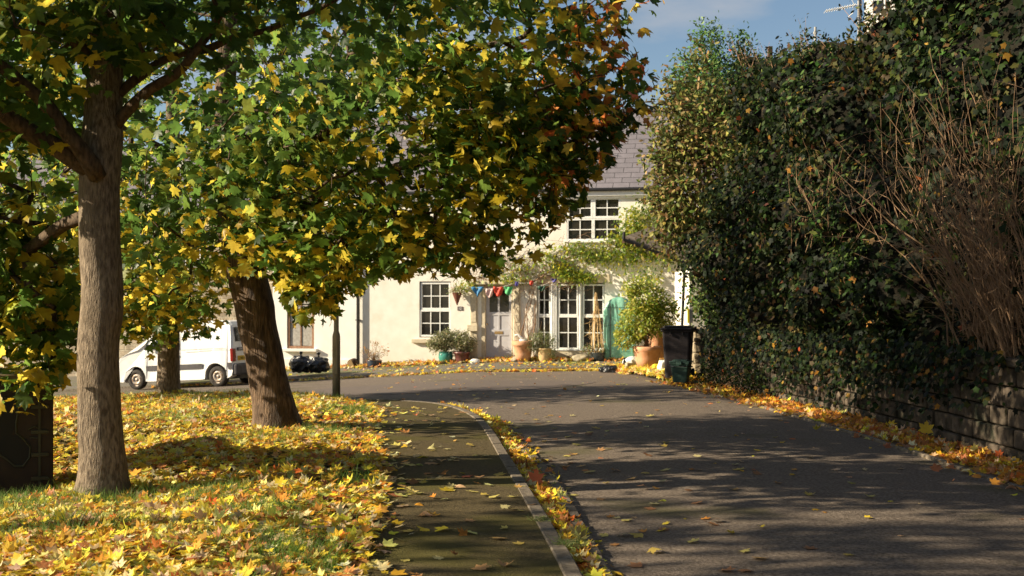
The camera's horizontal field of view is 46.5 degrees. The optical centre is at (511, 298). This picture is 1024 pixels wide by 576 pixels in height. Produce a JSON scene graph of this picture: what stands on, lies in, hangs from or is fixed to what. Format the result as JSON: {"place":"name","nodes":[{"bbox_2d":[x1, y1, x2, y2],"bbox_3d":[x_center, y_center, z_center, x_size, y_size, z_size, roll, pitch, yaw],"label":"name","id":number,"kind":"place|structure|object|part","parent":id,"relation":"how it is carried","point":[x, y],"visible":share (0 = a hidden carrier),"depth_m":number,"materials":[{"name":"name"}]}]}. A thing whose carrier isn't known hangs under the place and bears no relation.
{"place":"outdoors","nodes":[
{"label":"outdoors","id":0,"kind":"place"},
{"bbox_2d":[0,146,313,376],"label":"stone house","id":1,"kind":"structure","parent":0,"point":[124,350],"depth_m":40.20,"materials":[{"name":"stone"}]},
{"bbox_2d":[0,385,383,575],"bbox_3d":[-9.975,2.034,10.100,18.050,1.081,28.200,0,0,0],"label":"verge","id":2,"kind":"structure","parent":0,"point":[63,429],"depth_m":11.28,"materials":[{"name":"plant"}]},
{"bbox_2d":[0,365,52,494],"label":"steel container","id":3,"kind":"object","parent":2,"relation":"on","point":[26,450],"visible":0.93,"depth_m":10.96,"materials":[{"name":"metal"}]},
{"bbox_2d":[53,389,350,428],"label":"fallen leaves","id":4,"kind":"object","parent":2,"relation":"on","point":[215,395],"visible":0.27,"depth_m":17.51,"materials":[{"name":"yellow plant"}]},
{"bbox_2d":[0,389,409,575],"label":"fallen leaves","id":5,"kind":"object","parent":2,"relation":"on","point":[21,557],"depth_m":8.99,"materials":[{"name":"yellow plant"}]},
{"bbox_2d":[0,0,435,393],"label":"maple tree","id":6,"kind":"object","parent":2,"relation":"on","point":[167,347],"visible":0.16,"depth_m":19.43,"materials":[{"name":"green plant"}]},
{"bbox_2d":[0,0,583,497],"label":"maple tree","id":7,"kind":"object","parent":2,"relation":"on","point":[108,44],"visible":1,"depth_m":9.87,"materials":[{"name":"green plant"}]},
{"bbox_2d":[0,0,664,427],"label":"maple tree","id":8,"kind":"object","parent":2,"relation":"on","point":[494,144],"visible":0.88,"depth_m":12.41,"materials":[{"name":"green plant"}]},
{"bbox_2d":[53,360,698,388],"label":"pavement","id":9,"kind":"structure","parent":0,"point":[361,371],"depth_m":35.16,"materials":[{"name":"grey concrete"}]},
{"bbox_2d":[289,351,310,372],"bbox_3d":[-6.235,1.893,35.201,0.746,0.647,0.579,0,0,0],"label":"bin bag","id":10,"kind":"object","parent":9,"relation":"on","point":[297,364],"visible":0.91,"depth_m":35.00,"materials":[{"name":"black plastic"}]},
{"bbox_2d":[306,352,329,372],"bbox_3d":[-5.702,1.896,34.998,0.724,0.618,0.623,0,0,0],"label":"bin bag","id":11,"kind":"object","parent":9,"relation":"on","point":[317,364],"visible":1,"depth_m":34.81,"materials":[{"name":"black plastic"}]},
{"bbox_2d":[273,118,385,369],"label":"white house","id":12,"kind":"structure","parent":9,"relation":"on","point":[317,337],"depth_m":37.70,"materials":[{"name":"paint"}]},
{"bbox_2d":[288,301,313,347],"bbox_3d":[-6.699,0.769,37.863,0.891,1.644,0.060,0,0,12],"label":"window","id":13,"kind":"structure","parent":12,"relation":"in","point":[300,337],"depth_m":37.88,"materials":[{"name":"beige glass"}]},
{"bbox_2d":[347,358,357,366],"bbox_3d":[-4.963,2.018,37.144,0.269,0.288,0.333,0,0,8],"label":"log","id":14,"kind":"object","parent":9,"relation":"on","point":[353,361],"visible":0.95,"depth_m":36.99,"materials":[{"name":"brown wood"}]},
{"bbox_2d":[358,341,389,366],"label":"potted plant","id":15,"kind":"object","parent":9,"relation":"on","point":[373,362],"visible":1,"depth_m":36.73,"materials":[{"name":"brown plant"}]},
{"bbox_2d":[425,327,458,363],"bbox_3d":[-2.130,1.442,36.388,1.079,1.220,0.816,0,0,0],"label":"potted plant","id":16,"kind":"object","parent":9,"relation":"on","point":[444,346],"visible":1,"depth_m":36.29,"materials":[{"name":"green plant"}]},
{"bbox_2d":[451,328,479,362],"bbox_3d":[-1.438,1.481,36.309,0.901,1.176,0.796,0,0,0],"label":"potted plant","id":17,"kind":"object","parent":9,"relation":"on","point":[462,353],"visible":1,"depth_m":36.17,"materials":[{"name":"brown plant"}]},
{"bbox_2d":[286,355,663,379],"bbox_3d":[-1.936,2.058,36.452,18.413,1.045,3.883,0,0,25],"label":"fallen leaves","id":18,"kind":"object","parent":9,"relation":"on","point":[435,362],"visible":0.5,"depth_m":36.20,"materials":[{"name":"yellow plant"}]},
{"bbox_2d":[470,359,479,363],"bbox_3d":[-1.112,1.918,35.899,0.303,0.193,0.218,0,0,0],"label":"round stone","id":19,"kind":"object","parent":9,"relation":"on","point":[475,361],"visible":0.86,"depth_m":35.82,"materials":[{"name":"white stone"}]},
{"bbox_2d":[512,340,533,361],"bbox_3d":[0.334,1.588,35.805,0.670,0.620,0.666,0,0,0],"label":"plant pot","id":20,"kind":"object","parent":9,"relation":"on","point":[521,353],"visible":0.89,"depth_m":35.58,"materials":[{"name":"ceramic"}]},
{"bbox_2d":[515,334,525,340],"bbox_3d":[0.266,1.197,35.702,0.402,0.267,0.140,0,0,0],"label":"garden ornament","id":21,"kind":"object","parent":20,"relation":"on","point":[520,337],"visible":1,"depth_m":35.67,"materials":[{"name":"white plastic"}]},
{"bbox_2d":[355,107,716,363],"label":"cottage","id":22,"kind":"structure","parent":9,"relation":"on","point":[402,321],"depth_m":36.38,"materials":[{"name":"paint"}]},
{"bbox_2d":[420,310,450,336],"bbox_3d":[-2.374,0.779,36.938,1.007,0.838,0.060,0,0,12],"label":"window","id":23,"kind":"structure","parent":22,"relation":"in","point":[431,321],"depth_m":36.96,"materials":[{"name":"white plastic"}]},
{"bbox_2d":[421,282,450,309],"bbox_3d":[-2.366,-0.065,36.952,0.957,0.843,0.060,0,0,12],"label":"window","id":24,"kind":"structure","parent":22,"relation":"in","point":[434,296],"depth_m":36.96,"materials":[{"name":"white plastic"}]},
{"bbox_2d":[444,282,466,304],"bbox_3d":[-1.678,-0.270,36.537,0.650,0.977,0.538,0,0,40],"label":"hanging basket","id":25,"kind":"object","parent":22,"relation":"attached to","point":[457,296],"visible":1,"depth_m":36.46,"materials":[{"name":"brown wicker"}]},
{"bbox_2d":[486,287,510,357],"bbox_3d":[-0.412,0.746,36.540,0.810,2.199,0.105,0,0,12],"label":"door","id":26,"kind":"structure","parent":22,"relation":"in","point":[498,309],"depth_m":36.56,"materials":[{"name":"paint"}]},
{"bbox_2d":[471,279,556,297],"bbox_3d":[-0.097,-0.295,36.101,2.979,0.591,0.076,0,0,12],"label":"bunting","id":27,"kind":"object","parent":22,"relation":"hanging from","point":[498,291],"visible":1,"depth_m":36.16,"materials":[{"name":"multicoloured fabric"}]},
{"bbox_2d":[537,316,550,347],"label":"window","id":28,"kind":"structure","parent":22,"relation":"in","point":[544,327],"depth_m":36.25,"materials":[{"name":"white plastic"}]},
{"bbox_2d":[538,284,550,315],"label":"window","id":29,"kind":"structure","parent":22,"relation":"in","point":[544,297],"depth_m":36.24,"materials":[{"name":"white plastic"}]},
{"bbox_2d":[436,195,676,356],"bbox_3d":[1.610,-0.726,35.859,8.310,5.087,0.506,0,0,12],"label":"wisteria","id":30,"kind":"object","parent":22,"relation":"attached to","point":[567,274],"visible":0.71,"depth_m":35.71,"materials":[{"name":"green plant"}]},
{"bbox_2d":[558,284,578,315],"bbox_3d":[1.700,0.056,36.046,0.620,0.964,0.060,0,0,12],"label":"window","id":31,"kind":"structure","parent":22,"relation":"in","point":[568,302],"depth_m":36.04,"materials":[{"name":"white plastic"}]},
{"bbox_2d":[558,316,578,348],"bbox_3d":[1.699,1.042,36.041,0.640,1.003,0.060,0,0,12],"label":"window","id":32,"kind":"structure","parent":22,"relation":"in","point":[568,326],"depth_m":36.04,"materials":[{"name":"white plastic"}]},
{"bbox_2d":[567,199,592,218],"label":"window","id":33,"kind":"structure","parent":22,"relation":"in","point":[587,211],"depth_m":35.95,"materials":[{"name":"white plastic"}]},
{"bbox_2d":[567,219,592,239],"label":"window","id":34,"kind":"structure","parent":22,"relation":"in","point":[579,227],"depth_m":35.99,"materials":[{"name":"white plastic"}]},
{"bbox_2d":[582,316,602,348],"bbox_3d":[2.457,1.042,35.910,0.683,1.003,0.060,0,0,12],"label":"window","id":35,"kind":"structure","parent":22,"relation":"in","point":[586,338],"depth_m":35.95,"materials":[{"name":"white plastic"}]},
{"bbox_2d":[582,284,604,315],"bbox_3d":[2.458,0.056,35.915,0.663,0.964,0.060,0,0,12],"label":"window","id":36,"kind":"structure","parent":22,"relation":"in","point":[588,296],"depth_m":35.94,"materials":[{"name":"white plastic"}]},
{"bbox_2d":[593,198,620,218],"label":"window","id":37,"kind":"structure","parent":22,"relation":"in","point":[602,207],"depth_m":35.81,"materials":[{"name":"white plastic"}]},
{"bbox_2d":[593,218,620,239],"bbox_3d":[2.863,-2.067,35.814,0.833,0.650,0.060,0,0,12],"label":"window","id":38,"kind":"structure","parent":22,"relation":"in","point":[600,226],"depth_m":35.84,"materials":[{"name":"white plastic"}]},
{"bbox_2d":[524,329,559,361],"bbox_3d":[0.867,1.424,35.593,1.106,1.023,0.732,0,0,0],"label":"potted plant","id":39,"kind":"object","parent":9,"relation":"on","point":[544,352],"visible":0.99,"depth_m":35.50,"materials":[{"name":"green plant"}]},
{"bbox_2d":[572,354,589,360],"bbox_3d":[2.053,1.794,35.513,0.574,0.282,0.382,0,0,0],"label":"boulder","id":40,"kind":"object","parent":9,"relation":"on","point":[577,357],"visible":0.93,"depth_m":35.38,"materials":[{"name":"beige stone"}]},
{"bbox_2d":[580,292,608,360],"bbox_3d":[2.434,0.856,35.346,0.850,2.057,0.515,0,0,9],"label":"potted plant","id":41,"kind":"object","parent":9,"relation":"on","point":[597,355],"visible":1,"depth_m":35.28,"materials":[{"name":"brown wood"}]},
{"bbox_2d":[598,365,617,372],"bbox_3d":[2.649,1.921,31.801,0.737,0.278,0.447,0,0,0],"label":"dumped bag","id":42,"kind":"object","parent":9,"relation":"on","point":[607,369],"visible":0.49,"depth_m":31.65,"materials":[{"name":"black plastic"}]},
{"bbox_2d":[603,297,635,360],"bbox_3d":[3.199,0.932,35.491,0.949,1.930,0.407,0,0,12],"label":"greenhouse cover","id":43,"kind":"object","parent":9,"relation":"on","point":[611,312],"visible":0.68,"depth_m":35.36,"materials":[{"name":"teal plastic"}]},
{"bbox_2d":[612,275,684,366],"bbox_3d":[3.307,0.553,29.008,1.788,2.257,1.059,0,0,0],"label":"potted shrub","id":44,"kind":"object","parent":9,"relation":"on","point":[649,311],"visible":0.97,"depth_m":28.85,"materials":[{"name":"green plant"}]},
{"bbox_2d":[647,332,663,357],"bbox_3d":[3.674,1.140,30.200,0.580,0.740,0.577,0,0,0],"label":"plant pot","id":45,"kind":"object","parent":9,"relation":"on","point":[658,343],"visible":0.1,"depth_m":30.00,"materials":[{"name":"ceramic"}]},
{"bbox_2d":[657,360,664,370],"bbox_3d":[3.236,1.484,25.605,0.223,0.325,0.221,0,0,-42],"label":"white sack","id":46,"kind":"object","parent":9,"relation":"on","point":[661,365],"visible":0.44,"depth_m":25.52,"materials":[{"name":"plastic"}]},
{"bbox_2d":[622,227,705,362],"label":"outbuilding","id":47,"kind":"structure","parent":9,"relation":"on","point":[629,239],"depth_m":31.19,"materials":[{"name":"white paint"}]},
{"bbox_2d":[660,325,696,377],"bbox_3d":[3.276,1.065,23.505,0.660,1.050,0.810,0,0,14],"label":"wheelie bin","id":48,"kind":"object","parent":9,"relation":"on","point":[677,341],"visible":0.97,"depth_m":23.21,"materials":[{"name":"plastic"}]},
{"bbox_2d":[669,359,692,382],"bbox_3d":[3.212,1.384,22.688,0.416,0.425,0.385,0,0,20],"label":"food caddy","id":49,"kind":"object","parent":9,"relation":"on","point":[680,369],"visible":1,"depth_m":22.57,"materials":[{"name":"green plastic"}]},
{"bbox_2d":[687,305,692,324],"bbox_3d":[3.623,0.923,24.291,0.115,1.554,0.073,0,0,0],"label":"marker post","id":50,"kind":"object","parent":9,"relation":"on","point":[689,315],"visible":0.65,"depth_m":24.27,"materials":[{"name":"yellow plastic"}]},
{"bbox_2d":[691,327,705,373],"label":"stone pier","id":51,"kind":"structure","parent":9,"relation":"on","point":[696,346],"depth_m":24.00,"materials":[{"name":"beige stone"}]},
{"bbox_2d":[6,0,864,150],"label":"sky","id":52,"kind":"structure","parent":0,"point":[770,19],"materials":[{"name":"blue"}]},
{"bbox_2d":[343,400,562,575],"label":"footpath","id":53,"kind":"structure","parent":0,"point":[532,555],"depth_m":9.10,"materials":[{"name":"grey asphalt"}]},
{"bbox_2d":[340,401,523,575],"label":"fallen leaves","id":54,"kind":"object","parent":53,"relation":"on","point":[378,564],"depth_m":9.81,"materials":[{"name":"yellow plant"}]},
{"bbox_2d":[471,563,491,569],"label":"fallen leaf","id":55,"kind":"object","parent":53,"relation":"on","point":[481,567],"visible":1,"depth_m":7.06,"materials":[{"name":"brown plant"}]},
{"bbox_2d":[497,559,513,565],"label":"fallen leaf","id":56,"kind":"object","parent":53,"relation":"on","point":[502,563],"visible":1,"depth_m":7.15,"materials":[{"name":"brown plant"}]},
{"bbox_2d":[524,514,555,521],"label":"grass tuft","id":57,"kind":"object","parent":53,"relation":"on","point":[543,518],"visible":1,"depth_m":8.59,"materials":[{"name":"green plant"}]},
{"bbox_2d":[53,371,1023,575],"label":"road","id":58,"kind":"structure","parent":0,"point":[962,523],"depth_m":10.51,"materials":[{"name":"grey asphalt"}]},
{"bbox_2d":[119,320,248,389],"bbox_3d":[-9.163,1.598,33.906,4.060,1.840,1.930,-3,-1,20],"label":"parked van","id":59,"kind":"object","parent":58,"relation":"on","point":[220,362],"visible":0.66,"depth_m":32.95,"materials":[{"name":"paint"}]},
{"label":"rear window","id":60,"kind":"part","parent":59,"relation":"part of","materials":[{"name":"black glass"}]},
{"bbox_2d":[332,27,340,396],"bbox_3d":[-2.913,-1.593,20.912,0.225,6.660,1.383,0,0,3],"label":"lamp post","id":61,"kind":"object","parent":58,"relation":"on","point":[336,362],"visible":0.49,"depth_m":20.25,"materials":[{"name":"metal"}]},
{"bbox_2d":[334,342,336,373],"bbox_3d":[-2.991,1.013,20.232,0.060,0.550,0.013,0,0,0],"label":"access door","id":62,"kind":"structure","parent":61,"relation":"in","point":[335,343],"depth_m":20.23,"materials":[{"name":"metal"}]},
{"bbox_2d":[58,367,629,390],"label":"kerb","id":63,"kind":"structure","parent":58,"relation":"on","point":[232,382],"depth_m":33.92,"materials":[{"name":"concrete"}]},
{"bbox_2d":[151,364,630,387],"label":"fallen leaves","id":64,"kind":"object","parent":58,"relation":"on","point":[504,370],"visible":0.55,"depth_m":33.50,"materials":[{"name":"yellow plant"}]},
{"bbox_2d":[291,380,594,395],"bbox_3d":[-1.601,1.844,24.200,6.704,0.330,5.399,0,0,0],"label":"road patch","id":65,"kind":"object","parent":58,"relation":"on","point":[470,385],"visible":0.94,"depth_m":24.07,"materials":[{"name":"grey asphalt"}]},
{"bbox_2d":[352,398,582,575],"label":"kerb","id":66,"kind":"structure","parent":58,"relation":"on","point":[566,562],"depth_m":9.39,"materials":[{"name":"concrete"}]},
{"bbox_2d":[548,534,589,549],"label":"grass tuft","id":67,"kind":"object","parent":66,"relation":"on","point":[566,541],"visible":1,"depth_m":7.73,"materials":[{"name":"green plant"}]},
{"bbox_2d":[521,443,613,575],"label":"gutter channel","id":68,"kind":"object","parent":58,"relation":"on","point":[571,507],"visible":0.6,"depth_m":9.42,"materials":[{"name":"stone"}]},
{"bbox_2d":[440,401,623,575],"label":"fallen leaves","id":69,"kind":"object","parent":68,"relation":"on","point":[546,496],"depth_m":9.84,"materials":[{"name":"yellow plant"}]},
{"bbox_2d":[527,469,544,483],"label":"fallen leaf","id":70,"kind":"object","parent":69,"relation":"on","point":[536,476],"visible":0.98,"depth_m":10.50,"materials":[{"name":"red plant"}]},
{"bbox_2d":[626,562,641,566],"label":"fallen leaf","id":71,"kind":"object","parent":58,"relation":"on","point":[638,564],"visible":1,"depth_m":7.48,"materials":[{"name":"brown plant"}]},
{"bbox_2d":[629,533,642,537],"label":"fallen leaf","id":72,"kind":"object","parent":58,"relation":"on","point":[636,535],"visible":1,"depth_m":8.36,"materials":[{"name":"plant"}]},
{"bbox_2d":[647,547,661,552],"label":"fallen leaf","id":73,"kind":"object","parent":58,"relation":"on","point":[653,549],"visible":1,"depth_m":7.83,"materials":[{"name":"yellow plant"}]},
{"bbox_2d":[606,361,708,381],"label":"fallen leaves","id":74,"kind":"object","parent":58,"relation":"on","point":[647,370],"visible":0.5,"depth_m":26.22,"materials":[{"name":"yellow plant"}]},
{"bbox_2d":[625,356,636,364],"bbox_3d":[3.041,1.572,29.999,0.378,0.233,0.245,0,0,0],"label":"carrier bag","id":75,"kind":"object","parent":74,"relation":"on","point":[630,359],"visible":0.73,"depth_m":29.91,"materials":[{"name":"white plastic"}]},
{"bbox_2d":[380,372,1022,545],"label":"fallen leaves","id":76,"kind":"object","parent":58,"relation":"on","point":[641,530],"depth_m":11.54,"materials":[{"name":"yellow plant"}]},
{"bbox_2d":[687,349,770,396],"bbox_3d":[3.831,1.280,20.920,1.139,0.830,3.788,0,0,-5],"label":"weed clump","id":77,"kind":"object","parent":58,"relation":"on","point":[713,376],"visible":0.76,"depth_m":20.75,"materials":[{"name":"green plant"}]},
{"bbox_2d":[650,379,1023,489],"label":"fallen leaves","id":78,"kind":"object","parent":58,"relation":"on","point":[1004,468],"visible":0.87,"depth_m":14.10,"materials":[{"name":"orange plant"}]},
{"bbox_2d":[918,421,933,433],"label":"fallen leaf","id":79,"kind":"object","parent":78,"relation":"on","point":[925,427],"visible":1,"depth_m":13.60,"materials":[{"name":"yellow plant"}]},
{"bbox_2d":[696,329,1023,461],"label":"stone wall","id":80,"kind":"structure","parent":58,"relation":"on","point":[991,426],"depth_m":13.38,"materials":[{"name":"grey stone"}]},
{"bbox_2d":[670,0,1023,357],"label":"hedge","id":81,"kind":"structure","parent":80,"relation":"on","point":[979,41],"depth_m":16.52,"materials":[{"name":"green plant"}]},
{"bbox_2d":[673,249,737,326],"bbox_3d":[4.383,-0.104,24.265,1.546,2.217,4.007,0,0,-13],"label":"bramble bush","id":82,"kind":"object","parent":81,"relation":"on","point":[696,305],"visible":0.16,"depth_m":25.38,"materials":[{"name":"green plant"}]},
{"bbox_2d":[723,0,894,77],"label":"ivy","id":83,"kind":"object","parent":81,"relation":"on","point":[769,60],"visible":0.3,"depth_m":19.84,"materials":[{"name":"green plant"}]},
{"bbox_2d":[695,0,1023,346],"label":"bramble growth","id":84,"kind":"object","parent":81,"relation":"on","point":[843,176],"visible":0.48,"depth_m":16.97,"materials":[{"name":"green plant"}]},
{"bbox_2d":[787,86,1023,253],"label":"dry stalks","id":85,"kind":"object","parent":81,"relation":"on","point":[885,183],"visible":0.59,"depth_m":16.04,"materials":[{"name":"brown plant"}]},
{"bbox_2d":[698,325,1023,430],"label":"trailing creeper","id":86,"kind":"object","parent":80,"relation":"attached to","point":[907,361],"visible":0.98,"depth_m":15.98,"materials":[{"name":"green plant"}]},
{"bbox_2d":[718,393,1023,491],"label":"edging kerb","id":87,"kind":"structure","parent":58,"relation":"on","point":[925,456],"depth_m":13.12,"materials":[{"name":"concrete"}]},
{"bbox_2d":[628,34,759,288],"bbox_3d":[4.280,-2.546,24.693,3.689,5.906,2.497,0,0,28],"label":"buddleia bush","id":88,"kind":"object","parent":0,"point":[687,151],"visible":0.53,"depth_m":24.66,"materials":[{"name":"green plant"}]},
{"bbox_2d":[661,10,760,140],"bbox_3d":[5.225,-4.702,26.533,2.627,3.612,3.854,0,0,-38],"label":"evergreen tree","id":89,"kind":"object","parent":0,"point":[717,64],"visible":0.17,"depth_m":26.84,"materials":[{"name":"green plant"}]},
{"bbox_2d":[767,46,772,58],"bbox_3d":[5.625,-4.543,26.000,0.100,1.886,0.100,0,0,0],"label":"wooden post","id":90,"kind":"object","parent":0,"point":[770,50],"visible":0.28,"depth_m":25.95,"materials":[{"name":"brown wood"}]},
{"bbox_2d":[813,27,816,42],"bbox_3d":[6.104,-4.528,24.000,0.074,1.856,0.074,0,0,23],"label":"vent pipe","id":91,"kind":"object","parent":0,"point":[815,33],"visible":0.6,"depth_m":23.98,"materials":[{"name":"white plastic"}]},
{"bbox_2d":[824,0,861,42],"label":"tv aerial","id":92,"kind":"object","parent":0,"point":[859,2],"visible":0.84,"depth_m":21.99,"materials":[{"name":"white metal"}]},
{"bbox_2d":[865,0,894,31],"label":"hillside house","id":93,"kind":"structure","parent":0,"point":[875,5],"depth_m":40.04,"materials":[{"name":"paint"}]},
{"bbox_2d":[872,0,884,14],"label":"window","id":94,"kind":"structure","parent":93,"relation":"in","point":[883,1],"depth_m":40.01,"materials":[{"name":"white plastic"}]},
{"bbox_2d":[816,49,1023,365],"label":"dry bush","id":95,"kind":"object","parent":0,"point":[996,309],"visible":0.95,"depth_m":12.33,"materials":[{"name":"brown plant"}]}
]}

